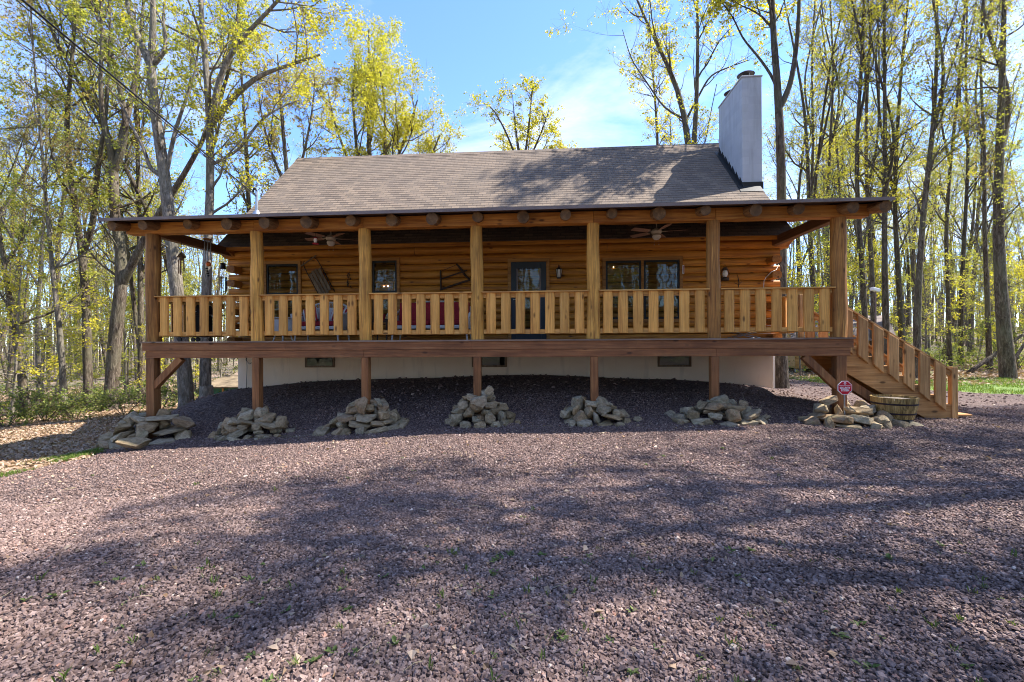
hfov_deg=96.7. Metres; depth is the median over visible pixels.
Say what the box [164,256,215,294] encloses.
forest tree
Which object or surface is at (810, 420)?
stone
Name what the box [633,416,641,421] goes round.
stone
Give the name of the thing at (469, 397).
stone
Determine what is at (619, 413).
stone
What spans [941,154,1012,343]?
forest tree
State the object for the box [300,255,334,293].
sled
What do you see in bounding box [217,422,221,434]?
stone
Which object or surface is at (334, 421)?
stone
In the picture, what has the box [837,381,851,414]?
security sign
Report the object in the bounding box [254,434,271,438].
stone
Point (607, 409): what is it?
stone
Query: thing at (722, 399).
stone
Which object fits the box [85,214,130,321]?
forest tree
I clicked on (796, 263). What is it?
understory sapling
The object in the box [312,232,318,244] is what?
hummingbird feeder
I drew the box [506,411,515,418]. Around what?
stone
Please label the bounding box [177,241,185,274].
wind chime
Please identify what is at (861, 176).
forest tree
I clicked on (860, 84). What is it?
oak tree
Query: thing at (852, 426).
stone
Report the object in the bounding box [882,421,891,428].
stone
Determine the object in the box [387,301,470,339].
wicker sofa
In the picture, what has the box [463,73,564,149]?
oak sapling
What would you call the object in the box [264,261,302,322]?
window
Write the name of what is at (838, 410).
stone
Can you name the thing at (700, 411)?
stone
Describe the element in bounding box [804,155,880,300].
forest tree
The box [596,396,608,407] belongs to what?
stone
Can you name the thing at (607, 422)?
stone
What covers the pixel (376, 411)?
stone
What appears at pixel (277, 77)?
red maple
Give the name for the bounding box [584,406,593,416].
stone
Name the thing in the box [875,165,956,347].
forest tree
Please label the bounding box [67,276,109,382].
forest tree
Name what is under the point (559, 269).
wall lantern
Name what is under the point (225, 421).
stone
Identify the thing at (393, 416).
stone
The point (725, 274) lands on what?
oil lantern
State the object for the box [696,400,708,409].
stone
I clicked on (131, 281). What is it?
forest tree
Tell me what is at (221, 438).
stone
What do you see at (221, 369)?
understory sapling
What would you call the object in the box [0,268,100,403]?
understory sapling
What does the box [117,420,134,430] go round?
stone
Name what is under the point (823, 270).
understory sapling
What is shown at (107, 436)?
stone
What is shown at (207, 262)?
wind chime
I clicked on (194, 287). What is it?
understory sapling
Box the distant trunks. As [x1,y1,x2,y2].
[0,171,1023,377]
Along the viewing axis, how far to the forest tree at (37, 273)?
60.35 m
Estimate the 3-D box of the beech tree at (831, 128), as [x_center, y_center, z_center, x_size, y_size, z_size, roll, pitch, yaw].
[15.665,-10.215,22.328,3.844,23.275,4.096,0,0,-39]
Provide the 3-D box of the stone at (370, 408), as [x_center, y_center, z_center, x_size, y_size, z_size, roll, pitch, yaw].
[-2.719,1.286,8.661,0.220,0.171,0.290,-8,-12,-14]
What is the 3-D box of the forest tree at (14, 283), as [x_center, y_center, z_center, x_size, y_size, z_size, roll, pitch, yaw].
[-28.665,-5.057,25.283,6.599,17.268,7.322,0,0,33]
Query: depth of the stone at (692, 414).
8.11 m
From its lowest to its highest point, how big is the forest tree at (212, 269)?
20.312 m
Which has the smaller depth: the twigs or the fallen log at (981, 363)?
the twigs
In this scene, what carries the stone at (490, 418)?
on the gravel yard at (212, 407)
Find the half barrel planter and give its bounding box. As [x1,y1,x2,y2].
[869,394,919,420]
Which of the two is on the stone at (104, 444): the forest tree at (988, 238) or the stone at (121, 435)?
the stone at (121, 435)
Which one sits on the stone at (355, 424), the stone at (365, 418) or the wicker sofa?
the stone at (365, 418)
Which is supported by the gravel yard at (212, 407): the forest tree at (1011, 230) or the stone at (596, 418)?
the stone at (596, 418)
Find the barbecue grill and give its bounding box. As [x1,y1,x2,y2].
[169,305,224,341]
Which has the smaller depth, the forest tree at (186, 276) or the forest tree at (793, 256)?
the forest tree at (186, 276)
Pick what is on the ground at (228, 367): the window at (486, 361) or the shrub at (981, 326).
the shrub at (981, 326)
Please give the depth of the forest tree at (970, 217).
28.11 m
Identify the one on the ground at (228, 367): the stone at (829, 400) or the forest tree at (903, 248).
the forest tree at (903, 248)
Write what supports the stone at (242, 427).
on the stone at (237, 433)
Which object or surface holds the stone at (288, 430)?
on the gravel yard at (212, 407)
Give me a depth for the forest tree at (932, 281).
44.07 m
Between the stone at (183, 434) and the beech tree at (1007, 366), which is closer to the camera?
the stone at (183, 434)
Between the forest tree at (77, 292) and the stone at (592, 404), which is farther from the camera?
the forest tree at (77, 292)
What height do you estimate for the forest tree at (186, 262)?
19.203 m
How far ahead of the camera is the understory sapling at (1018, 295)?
26.65 m
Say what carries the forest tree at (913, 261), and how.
on the ground at (228, 367)
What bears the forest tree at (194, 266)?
on the ground at (228, 367)
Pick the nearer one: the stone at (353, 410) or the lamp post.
the stone at (353, 410)
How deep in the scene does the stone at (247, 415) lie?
8.82 m
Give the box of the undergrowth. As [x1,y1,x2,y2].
[0,344,1023,422]
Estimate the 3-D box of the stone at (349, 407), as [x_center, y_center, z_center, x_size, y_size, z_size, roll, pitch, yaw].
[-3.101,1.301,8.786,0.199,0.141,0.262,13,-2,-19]
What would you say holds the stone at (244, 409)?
on the stone
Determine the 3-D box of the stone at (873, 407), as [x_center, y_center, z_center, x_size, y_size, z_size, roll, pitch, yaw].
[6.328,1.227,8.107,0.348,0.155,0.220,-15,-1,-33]
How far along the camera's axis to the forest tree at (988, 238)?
33.78 m
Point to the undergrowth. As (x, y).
(936, 357)
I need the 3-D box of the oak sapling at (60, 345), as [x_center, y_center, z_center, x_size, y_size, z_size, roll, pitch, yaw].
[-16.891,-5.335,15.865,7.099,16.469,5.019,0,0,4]
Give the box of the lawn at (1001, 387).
[799,377,1023,394]
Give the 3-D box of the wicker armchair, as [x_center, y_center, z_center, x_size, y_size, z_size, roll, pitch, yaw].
[-4.456,-0.477,10.712,1.227,0.955,0.752,0,0,4]
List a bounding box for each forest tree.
[0,13,103,397]
[0,43,81,266]
[0,69,79,252]
[0,89,82,354]
[0,121,81,288]
[0,136,37,387]
[0,145,106,396]
[0,158,77,392]
[0,182,56,379]
[0,184,35,334]
[0,226,44,373]
[0,277,34,383]
[2,0,194,382]
[4,192,81,390]
[6,216,68,368]
[15,0,202,395]
[21,47,133,393]
[41,127,146,398]
[42,267,80,350]
[43,80,151,368]
[61,161,144,382]
[61,232,113,377]
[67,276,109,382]
[69,245,136,325]
[73,248,112,374]
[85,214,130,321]
[92,235,144,320]
[100,150,216,380]
[105,115,190,289]
[105,180,166,372]
[119,152,201,379]
[120,299,130,374]
[161,263,199,381]
[162,208,202,283]
[163,235,198,372]
[163,252,216,287]
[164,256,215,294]
[165,267,197,375]
[190,202,234,312]
[190,253,229,319]
[198,258,235,322]
[249,116,312,183]
[377,98,453,154]
[642,54,738,144]
[758,0,896,312]
[762,118,844,312]
[766,50,899,285]
[786,195,829,285]
[789,71,924,264]
[790,142,853,280]
[791,90,855,284]
[798,83,922,308]
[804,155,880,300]
[807,196,865,298]
[809,117,910,280]
[810,134,908,314]
[815,196,888,302]
[817,76,892,286]
[823,140,922,313]
[847,204,906,300]
[866,185,919,314]
[868,127,925,343]
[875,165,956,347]
[875,218,919,296]
[877,64,1023,355]
[878,201,927,298]
[880,199,938,315]
[888,155,988,286]
[899,97,973,320]
[901,263,938,350]
[903,147,963,349]
[909,161,979,346]
[917,131,1015,362]
[925,192,992,298]
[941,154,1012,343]
[945,65,1023,355]
[948,230,1018,332]
[955,269,982,347]
[960,170,1021,264]
[966,161,1023,317]
[974,264,1022,347]
[980,199,1023,338]
[986,96,1023,242]
[1004,184,1023,340]
[1005,232,1023,311]
[1007,216,1023,244]
[1012,149,1023,212]
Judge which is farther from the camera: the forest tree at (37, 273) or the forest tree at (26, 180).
the forest tree at (37, 273)
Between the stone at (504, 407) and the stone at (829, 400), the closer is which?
the stone at (829, 400)
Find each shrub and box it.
[0,377,60,426]
[1,383,92,421]
[30,380,113,420]
[80,376,162,417]
[126,377,193,409]
[904,325,980,365]
[953,316,1023,369]
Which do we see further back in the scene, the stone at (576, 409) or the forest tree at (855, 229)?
the forest tree at (855, 229)
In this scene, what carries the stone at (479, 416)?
on the stone at (475, 419)
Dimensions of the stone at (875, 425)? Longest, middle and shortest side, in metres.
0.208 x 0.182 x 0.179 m
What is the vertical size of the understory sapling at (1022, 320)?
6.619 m
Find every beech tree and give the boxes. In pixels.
[45,0,205,403]
[191,0,290,274]
[621,0,684,144]
[783,0,874,286]
[796,0,863,225]
[815,0,917,355]
[835,0,954,371]
[906,0,1023,378]
[915,0,1023,364]
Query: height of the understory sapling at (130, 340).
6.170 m
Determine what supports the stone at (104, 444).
on the gravel yard at (212, 407)
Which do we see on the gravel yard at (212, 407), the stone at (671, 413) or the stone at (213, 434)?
the stone at (213, 434)
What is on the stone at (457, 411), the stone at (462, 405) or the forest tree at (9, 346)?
the stone at (462, 405)
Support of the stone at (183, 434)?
on the gravel yard at (212, 407)
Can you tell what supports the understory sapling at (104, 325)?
on the ground at (228, 367)
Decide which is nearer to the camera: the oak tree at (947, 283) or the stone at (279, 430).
the stone at (279, 430)
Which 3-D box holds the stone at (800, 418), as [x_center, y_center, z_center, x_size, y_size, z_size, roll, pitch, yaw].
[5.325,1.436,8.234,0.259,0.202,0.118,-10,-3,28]
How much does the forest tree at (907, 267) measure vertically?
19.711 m
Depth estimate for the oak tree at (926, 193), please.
17.23 m
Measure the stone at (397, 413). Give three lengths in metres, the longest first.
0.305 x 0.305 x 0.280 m
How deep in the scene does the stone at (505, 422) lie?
8.44 m
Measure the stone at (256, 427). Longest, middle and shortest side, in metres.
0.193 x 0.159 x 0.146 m
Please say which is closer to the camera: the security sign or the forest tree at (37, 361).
the security sign
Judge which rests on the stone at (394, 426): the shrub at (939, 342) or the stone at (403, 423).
the stone at (403, 423)
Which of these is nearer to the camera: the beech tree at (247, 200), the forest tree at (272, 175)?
the beech tree at (247, 200)
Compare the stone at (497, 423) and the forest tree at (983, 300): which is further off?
the forest tree at (983, 300)
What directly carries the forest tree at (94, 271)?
on the ground at (228, 367)
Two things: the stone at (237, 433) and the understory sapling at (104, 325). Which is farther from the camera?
the understory sapling at (104, 325)
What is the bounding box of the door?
[511,262,546,338]
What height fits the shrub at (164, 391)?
1.404 m
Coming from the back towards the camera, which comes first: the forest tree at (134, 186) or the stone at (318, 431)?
the forest tree at (134, 186)
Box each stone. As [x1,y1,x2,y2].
[98,432,116,440]
[98,440,108,448]
[108,440,123,449]
[110,430,134,442]
[113,423,131,433]
[115,437,150,448]
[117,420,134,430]
[123,411,139,424]
[130,415,144,422]
[135,428,148,437]
[136,421,158,432]
[144,414,178,421]
[148,438,174,444]
[152,427,188,435]
[156,408,170,415]
[157,420,170,427]
[166,425,179,433]
[172,416,196,427]
[174,430,192,439]
[208,431,217,437]
[216,435,226,441]
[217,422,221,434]
[221,416,229,426]
[224,424,238,432]
[225,429,248,439]
[226,437,241,440]
[227,418,238,424]
[237,409,254,420]
[237,425,249,430]
[238,419,253,424]
[241,407,249,411]
[243,434,252,439]
[252,423,261,430]
[253,430,263,434]
[254,407,268,417]
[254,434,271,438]
[258,422,276,429]
[260,412,276,422]
[272,421,281,433]
[275,416,286,427]
[285,424,295,432]
[312,426,330,435]
[321,423,331,429]
[331,428,342,435]
[332,417,338,425]
[336,415,353,421]
[336,422,347,428]
[340,428,350,435]
[345,407,357,413]
[346,404,354,411]
[348,420,371,428]
[355,396,367,414]
[355,426,366,433]
[356,414,376,422]
[365,404,374,413]
[366,426,388,433]
[370,399,375,407]
[370,421,384,426]
[374,396,388,410]
[374,398,382,406]
[374,407,389,418]
[377,410,389,419]
[380,418,393,424]
[387,422,399,429]
[388,410,397,424]
[391,407,400,420]
[396,417,409,428]
[449,413,462,425]
[451,408,464,413]
[458,401,467,409]
[460,421,470,427]
[463,408,474,417]
[466,395,476,400]
[469,403,483,412]
[470,395,486,407]
[472,416,481,423]
[473,421,485,428]
[474,414,483,420]
[480,409,490,414]
[481,389,495,401]
[484,385,493,394]
[484,402,497,408]
[485,412,495,424]
[488,405,501,414]
[491,421,500,427]
[498,402,508,411]
[498,411,505,420]
[499,418,508,425]
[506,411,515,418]
[560,410,570,418]
[569,420,576,426]
[571,396,582,408]
[572,405,579,414]
[573,410,586,421]
[576,419,592,426]
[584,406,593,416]
[585,399,596,407]
[593,412,599,423]
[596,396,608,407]
[596,406,610,411]
[597,419,613,426]
[598,406,607,414]
[601,414,622,419]
[609,405,616,410]
[612,409,625,418]
[622,418,631,423]
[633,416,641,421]
[664,408,675,417]
[671,418,690,422]
[673,413,687,419]
[680,407,695,412]
[687,410,699,418]
[691,418,713,424]
[693,406,702,413]
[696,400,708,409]
[703,410,717,413]
[704,403,724,410]
[708,412,722,419]
[710,394,729,403]
[718,421,739,426]
[721,403,731,410]
[725,405,753,411]
[725,409,740,422]
[729,399,736,404]
[737,419,758,425]
[739,400,748,406]
[740,397,751,419]
[743,406,760,420]
[755,417,768,424]
[759,414,770,419]
[798,416,807,420]
[801,416,820,424]
[808,412,825,418]
[813,403,828,412]
[819,395,837,405]
[820,414,853,424]
[823,416,834,427]
[834,404,843,414]
[834,423,863,429]
[844,406,872,415]
[847,414,873,425]
[853,400,867,406]
[860,405,875,412]
[870,421,882,429]
[872,415,889,423]
[875,410,893,421]
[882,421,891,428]
[891,419,909,427]
[907,421,923,425]
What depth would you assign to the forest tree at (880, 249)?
39.93 m
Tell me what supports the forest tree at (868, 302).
on the ground at (228, 367)
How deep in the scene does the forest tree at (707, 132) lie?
30.84 m
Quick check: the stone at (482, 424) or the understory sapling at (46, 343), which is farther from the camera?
the understory sapling at (46, 343)
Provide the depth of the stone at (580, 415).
8.22 m
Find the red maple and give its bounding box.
[221,30,355,197]
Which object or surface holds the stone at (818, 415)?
on the stone
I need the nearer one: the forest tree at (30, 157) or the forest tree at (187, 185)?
the forest tree at (30, 157)
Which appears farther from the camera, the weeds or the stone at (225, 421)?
the stone at (225, 421)
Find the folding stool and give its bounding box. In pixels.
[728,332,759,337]
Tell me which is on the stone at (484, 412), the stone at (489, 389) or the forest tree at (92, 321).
the stone at (489, 389)
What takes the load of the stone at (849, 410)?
on the stone
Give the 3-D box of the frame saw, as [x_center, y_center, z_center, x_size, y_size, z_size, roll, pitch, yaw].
[-1.407,-1.583,11.214,0.761,0.667,0.060,0,0,4]
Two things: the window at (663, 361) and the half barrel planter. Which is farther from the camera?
the window at (663, 361)
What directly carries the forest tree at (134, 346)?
on the ground at (228, 367)
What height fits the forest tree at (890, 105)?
20.171 m
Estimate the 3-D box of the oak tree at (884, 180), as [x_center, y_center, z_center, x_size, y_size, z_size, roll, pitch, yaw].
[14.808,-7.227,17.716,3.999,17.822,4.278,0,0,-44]
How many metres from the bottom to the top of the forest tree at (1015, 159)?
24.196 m
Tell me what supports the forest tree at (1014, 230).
on the ground at (228, 367)
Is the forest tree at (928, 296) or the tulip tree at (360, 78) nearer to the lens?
the tulip tree at (360, 78)
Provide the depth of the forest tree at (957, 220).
41.52 m
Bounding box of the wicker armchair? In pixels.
[290,302,349,340]
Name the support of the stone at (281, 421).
on the stone at (279, 430)
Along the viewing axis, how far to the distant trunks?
66.40 m
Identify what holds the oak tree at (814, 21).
on the ground at (228, 367)
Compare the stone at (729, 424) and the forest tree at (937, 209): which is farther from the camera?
the forest tree at (937, 209)
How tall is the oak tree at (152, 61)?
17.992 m
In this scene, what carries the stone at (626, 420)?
on the gravel yard at (212, 407)
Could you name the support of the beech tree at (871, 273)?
on the ground at (228, 367)
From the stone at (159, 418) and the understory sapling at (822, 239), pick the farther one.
the understory sapling at (822, 239)
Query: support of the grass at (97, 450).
on the ground at (228, 367)
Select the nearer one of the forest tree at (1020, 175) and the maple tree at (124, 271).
the maple tree at (124, 271)
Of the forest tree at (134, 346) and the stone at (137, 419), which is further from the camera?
the forest tree at (134, 346)
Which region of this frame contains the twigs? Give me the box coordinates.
[0,419,981,672]
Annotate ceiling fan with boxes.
[305,231,357,250]
[631,223,681,244]
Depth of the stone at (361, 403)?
8.46 m
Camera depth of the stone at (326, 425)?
8.77 m
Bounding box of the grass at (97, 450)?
[0,375,1023,476]
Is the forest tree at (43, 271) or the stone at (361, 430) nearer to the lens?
the stone at (361, 430)
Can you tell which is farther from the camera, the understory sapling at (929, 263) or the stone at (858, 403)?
the understory sapling at (929, 263)
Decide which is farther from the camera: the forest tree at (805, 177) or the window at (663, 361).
the forest tree at (805, 177)
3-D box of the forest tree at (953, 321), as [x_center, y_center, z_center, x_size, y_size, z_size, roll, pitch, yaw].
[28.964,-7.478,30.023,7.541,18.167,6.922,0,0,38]
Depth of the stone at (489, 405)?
8.48 m
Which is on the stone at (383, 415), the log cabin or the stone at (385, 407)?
the stone at (385, 407)
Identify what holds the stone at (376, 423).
on the stone at (382, 429)
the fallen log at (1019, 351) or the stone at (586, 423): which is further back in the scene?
the fallen log at (1019, 351)
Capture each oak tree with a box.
[63,0,268,407]
[96,0,367,397]
[545,0,803,144]
[678,0,800,388]
[784,0,852,223]
[819,0,952,343]
[826,0,968,364]
[883,0,1014,377]
[901,0,1023,369]
[909,0,1023,365]
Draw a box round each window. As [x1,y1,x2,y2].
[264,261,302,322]
[305,357,334,366]
[371,257,400,323]
[472,357,506,366]
[602,256,682,322]
[657,356,691,366]
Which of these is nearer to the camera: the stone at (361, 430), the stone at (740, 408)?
the stone at (740, 408)
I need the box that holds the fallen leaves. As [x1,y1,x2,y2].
[6,417,1023,681]
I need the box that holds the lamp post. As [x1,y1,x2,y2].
[870,287,880,323]
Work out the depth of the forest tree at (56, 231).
24.49 m
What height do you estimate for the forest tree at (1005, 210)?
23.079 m
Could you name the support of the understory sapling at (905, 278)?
on the ground at (228, 367)
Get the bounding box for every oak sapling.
[0,0,152,415]
[0,71,114,414]
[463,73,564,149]
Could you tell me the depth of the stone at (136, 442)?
8.14 m
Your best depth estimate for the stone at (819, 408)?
8.10 m
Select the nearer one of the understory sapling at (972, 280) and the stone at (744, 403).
the stone at (744, 403)
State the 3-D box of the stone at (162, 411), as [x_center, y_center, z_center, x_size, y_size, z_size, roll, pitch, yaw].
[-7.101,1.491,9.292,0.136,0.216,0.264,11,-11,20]
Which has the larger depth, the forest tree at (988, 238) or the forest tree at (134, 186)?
the forest tree at (988, 238)
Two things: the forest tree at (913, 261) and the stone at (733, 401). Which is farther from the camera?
the forest tree at (913, 261)
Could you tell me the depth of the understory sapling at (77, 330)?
25.03 m
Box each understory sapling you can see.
[0,221,52,411]
[0,234,110,417]
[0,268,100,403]
[1,287,101,399]
[23,278,107,394]
[37,271,164,380]
[46,303,132,379]
[75,268,176,394]
[103,281,189,391]
[124,287,223,402]
[165,280,237,388]
[170,284,237,385]
[775,246,853,307]
[787,184,872,337]
[787,251,849,375]
[790,232,927,337]
[803,265,869,311]
[857,205,979,353]
[867,271,941,356]
[941,228,1023,367]
[954,247,1023,362]
[992,270,1023,340]
[1008,236,1023,325]
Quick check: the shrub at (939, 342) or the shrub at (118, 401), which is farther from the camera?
the shrub at (939, 342)
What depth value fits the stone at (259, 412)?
8.86 m
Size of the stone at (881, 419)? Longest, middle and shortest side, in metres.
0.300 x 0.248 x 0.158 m
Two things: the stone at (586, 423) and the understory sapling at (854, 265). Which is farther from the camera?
the understory sapling at (854, 265)
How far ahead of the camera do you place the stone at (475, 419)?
8.32 m
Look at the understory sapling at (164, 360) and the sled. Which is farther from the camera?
the understory sapling at (164, 360)
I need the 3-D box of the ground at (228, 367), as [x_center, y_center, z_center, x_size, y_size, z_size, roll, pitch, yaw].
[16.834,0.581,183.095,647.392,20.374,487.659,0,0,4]
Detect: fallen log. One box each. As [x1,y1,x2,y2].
[966,333,1023,372]
[1015,342,1023,358]
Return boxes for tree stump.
[197,385,215,397]
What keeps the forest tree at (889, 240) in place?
on the ground at (228, 367)
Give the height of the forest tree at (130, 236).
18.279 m
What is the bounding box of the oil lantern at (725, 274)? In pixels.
[721,265,728,280]
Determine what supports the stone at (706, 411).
on the stone
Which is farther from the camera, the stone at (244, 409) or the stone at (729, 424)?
the stone at (244, 409)
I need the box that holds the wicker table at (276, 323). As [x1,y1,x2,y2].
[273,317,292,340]
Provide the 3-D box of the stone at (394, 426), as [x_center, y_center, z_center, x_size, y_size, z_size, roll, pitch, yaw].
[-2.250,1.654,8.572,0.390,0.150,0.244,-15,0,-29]
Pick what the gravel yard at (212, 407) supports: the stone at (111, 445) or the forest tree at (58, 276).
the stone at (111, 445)
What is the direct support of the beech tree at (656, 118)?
on the ground at (228, 367)
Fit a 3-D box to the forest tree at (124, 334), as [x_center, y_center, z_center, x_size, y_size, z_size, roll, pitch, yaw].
[-17.371,-2.972,19.362,3.834,11.790,4.216,0,0,-8]
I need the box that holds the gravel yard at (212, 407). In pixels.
[0,375,1023,681]
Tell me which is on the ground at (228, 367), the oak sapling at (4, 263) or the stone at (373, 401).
the oak sapling at (4, 263)
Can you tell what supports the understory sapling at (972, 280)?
on the ground at (228, 367)
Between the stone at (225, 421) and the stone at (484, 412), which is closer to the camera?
the stone at (484, 412)
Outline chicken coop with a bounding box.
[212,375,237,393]
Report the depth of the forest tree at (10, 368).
30.08 m
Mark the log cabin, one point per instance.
(510, 230)
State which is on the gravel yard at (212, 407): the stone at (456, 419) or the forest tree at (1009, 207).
the stone at (456, 419)
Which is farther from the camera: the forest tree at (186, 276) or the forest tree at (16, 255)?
the forest tree at (16, 255)
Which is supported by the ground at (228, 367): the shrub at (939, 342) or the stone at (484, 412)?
the shrub at (939, 342)
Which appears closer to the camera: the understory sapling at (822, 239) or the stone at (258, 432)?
the stone at (258, 432)
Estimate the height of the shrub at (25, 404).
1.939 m
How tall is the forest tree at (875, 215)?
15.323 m
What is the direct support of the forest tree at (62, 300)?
on the ground at (228, 367)
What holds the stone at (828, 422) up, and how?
on the gravel yard at (212, 407)
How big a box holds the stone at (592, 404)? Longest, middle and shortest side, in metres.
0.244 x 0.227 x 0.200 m
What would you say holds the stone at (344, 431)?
on the gravel yard at (212, 407)
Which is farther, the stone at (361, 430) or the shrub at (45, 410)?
the shrub at (45, 410)
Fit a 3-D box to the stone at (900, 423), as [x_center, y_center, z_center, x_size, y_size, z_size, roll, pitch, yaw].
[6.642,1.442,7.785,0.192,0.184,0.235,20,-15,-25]
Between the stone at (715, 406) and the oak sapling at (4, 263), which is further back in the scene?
the oak sapling at (4, 263)
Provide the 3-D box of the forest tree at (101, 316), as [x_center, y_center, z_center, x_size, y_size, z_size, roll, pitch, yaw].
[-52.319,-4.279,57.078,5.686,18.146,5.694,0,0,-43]
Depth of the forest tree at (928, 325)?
41.41 m
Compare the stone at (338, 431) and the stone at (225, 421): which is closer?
the stone at (338, 431)
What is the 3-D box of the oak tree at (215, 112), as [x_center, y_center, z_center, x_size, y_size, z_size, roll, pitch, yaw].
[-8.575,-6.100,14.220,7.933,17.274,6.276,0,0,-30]
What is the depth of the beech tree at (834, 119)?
25.96 m
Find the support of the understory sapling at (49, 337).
on the ground at (228, 367)
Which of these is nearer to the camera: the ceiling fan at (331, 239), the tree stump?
the ceiling fan at (331, 239)
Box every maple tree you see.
[0,0,186,409]
[24,0,286,410]
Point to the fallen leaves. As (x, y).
(486, 665)
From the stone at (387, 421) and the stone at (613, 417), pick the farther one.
the stone at (387, 421)
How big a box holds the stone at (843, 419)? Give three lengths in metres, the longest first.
0.535 x 0.280 x 0.161 m
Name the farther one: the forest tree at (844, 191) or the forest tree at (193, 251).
the forest tree at (193, 251)
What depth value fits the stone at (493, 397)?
8.64 m
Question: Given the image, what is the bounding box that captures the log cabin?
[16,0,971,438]
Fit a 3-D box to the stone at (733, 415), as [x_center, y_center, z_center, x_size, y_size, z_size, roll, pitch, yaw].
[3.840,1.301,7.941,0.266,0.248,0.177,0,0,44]
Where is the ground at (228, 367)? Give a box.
[0,328,1023,470]
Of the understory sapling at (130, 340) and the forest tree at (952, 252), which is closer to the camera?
the understory sapling at (130, 340)
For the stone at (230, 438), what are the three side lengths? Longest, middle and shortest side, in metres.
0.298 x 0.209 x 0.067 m
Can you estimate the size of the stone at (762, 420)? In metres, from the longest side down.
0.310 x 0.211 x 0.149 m
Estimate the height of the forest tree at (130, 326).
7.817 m
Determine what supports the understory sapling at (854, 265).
on the ground at (228, 367)
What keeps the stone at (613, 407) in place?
on the stone
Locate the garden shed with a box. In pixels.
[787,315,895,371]
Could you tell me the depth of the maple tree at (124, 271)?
16.78 m
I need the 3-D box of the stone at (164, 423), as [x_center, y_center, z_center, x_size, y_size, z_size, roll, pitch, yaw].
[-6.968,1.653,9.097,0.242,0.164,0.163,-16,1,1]
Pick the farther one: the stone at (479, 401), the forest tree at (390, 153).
the forest tree at (390, 153)
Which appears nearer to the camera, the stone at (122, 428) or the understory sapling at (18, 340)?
the stone at (122, 428)
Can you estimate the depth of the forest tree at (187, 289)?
45.74 m
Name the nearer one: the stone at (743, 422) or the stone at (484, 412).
the stone at (743, 422)
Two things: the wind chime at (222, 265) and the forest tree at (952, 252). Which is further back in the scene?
the forest tree at (952, 252)
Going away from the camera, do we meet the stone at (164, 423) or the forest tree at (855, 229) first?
the stone at (164, 423)
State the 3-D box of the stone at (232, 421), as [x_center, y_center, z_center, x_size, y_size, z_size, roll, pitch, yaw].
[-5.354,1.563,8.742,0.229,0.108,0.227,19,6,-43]
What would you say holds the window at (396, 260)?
in the log cabin
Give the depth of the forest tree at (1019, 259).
51.33 m
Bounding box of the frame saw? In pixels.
[440,263,469,290]
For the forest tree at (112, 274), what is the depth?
37.64 m
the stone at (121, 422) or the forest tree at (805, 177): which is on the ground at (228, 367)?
the forest tree at (805, 177)
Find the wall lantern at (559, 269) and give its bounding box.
[556,265,562,278]
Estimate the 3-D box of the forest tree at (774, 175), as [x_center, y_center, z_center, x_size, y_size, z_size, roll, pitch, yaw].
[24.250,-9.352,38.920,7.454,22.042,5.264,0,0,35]
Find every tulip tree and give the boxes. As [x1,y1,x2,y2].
[275,0,468,156]
[489,117,581,150]
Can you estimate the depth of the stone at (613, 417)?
8.17 m
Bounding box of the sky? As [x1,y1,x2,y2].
[0,0,1023,351]
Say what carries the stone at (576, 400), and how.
on the stone
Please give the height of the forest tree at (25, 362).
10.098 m
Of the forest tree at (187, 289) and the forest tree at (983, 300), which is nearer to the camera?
the forest tree at (983, 300)
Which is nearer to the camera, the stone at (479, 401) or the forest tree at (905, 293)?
the stone at (479, 401)
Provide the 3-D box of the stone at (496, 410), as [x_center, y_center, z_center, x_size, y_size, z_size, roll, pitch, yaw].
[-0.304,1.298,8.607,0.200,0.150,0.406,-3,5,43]
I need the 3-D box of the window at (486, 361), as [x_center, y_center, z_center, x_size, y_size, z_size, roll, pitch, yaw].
[-0.558,0.408,11.256,0.871,0.470,0.065,0,0,4]
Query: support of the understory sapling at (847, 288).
on the ground at (228, 367)
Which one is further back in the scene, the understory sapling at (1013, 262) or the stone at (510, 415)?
the understory sapling at (1013, 262)
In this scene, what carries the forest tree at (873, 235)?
on the ground at (228, 367)
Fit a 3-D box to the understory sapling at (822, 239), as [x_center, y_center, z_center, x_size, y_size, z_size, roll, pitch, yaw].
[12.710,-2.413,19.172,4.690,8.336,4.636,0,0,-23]
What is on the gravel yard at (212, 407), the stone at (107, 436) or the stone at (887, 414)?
the stone at (887, 414)
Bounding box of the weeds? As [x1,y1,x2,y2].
[17,447,1023,681]
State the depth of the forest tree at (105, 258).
33.53 m
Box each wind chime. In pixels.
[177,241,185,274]
[203,238,211,276]
[219,263,226,294]
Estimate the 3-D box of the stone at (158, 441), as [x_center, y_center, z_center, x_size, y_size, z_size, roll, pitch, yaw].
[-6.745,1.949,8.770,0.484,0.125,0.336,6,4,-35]
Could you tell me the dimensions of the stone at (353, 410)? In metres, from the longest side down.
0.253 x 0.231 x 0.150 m
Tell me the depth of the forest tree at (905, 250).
59.78 m
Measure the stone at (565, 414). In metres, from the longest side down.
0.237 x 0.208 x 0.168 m
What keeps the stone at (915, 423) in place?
on the gravel yard at (212, 407)
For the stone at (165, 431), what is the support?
on the stone at (183, 434)
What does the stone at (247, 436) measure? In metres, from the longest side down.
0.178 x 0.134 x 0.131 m

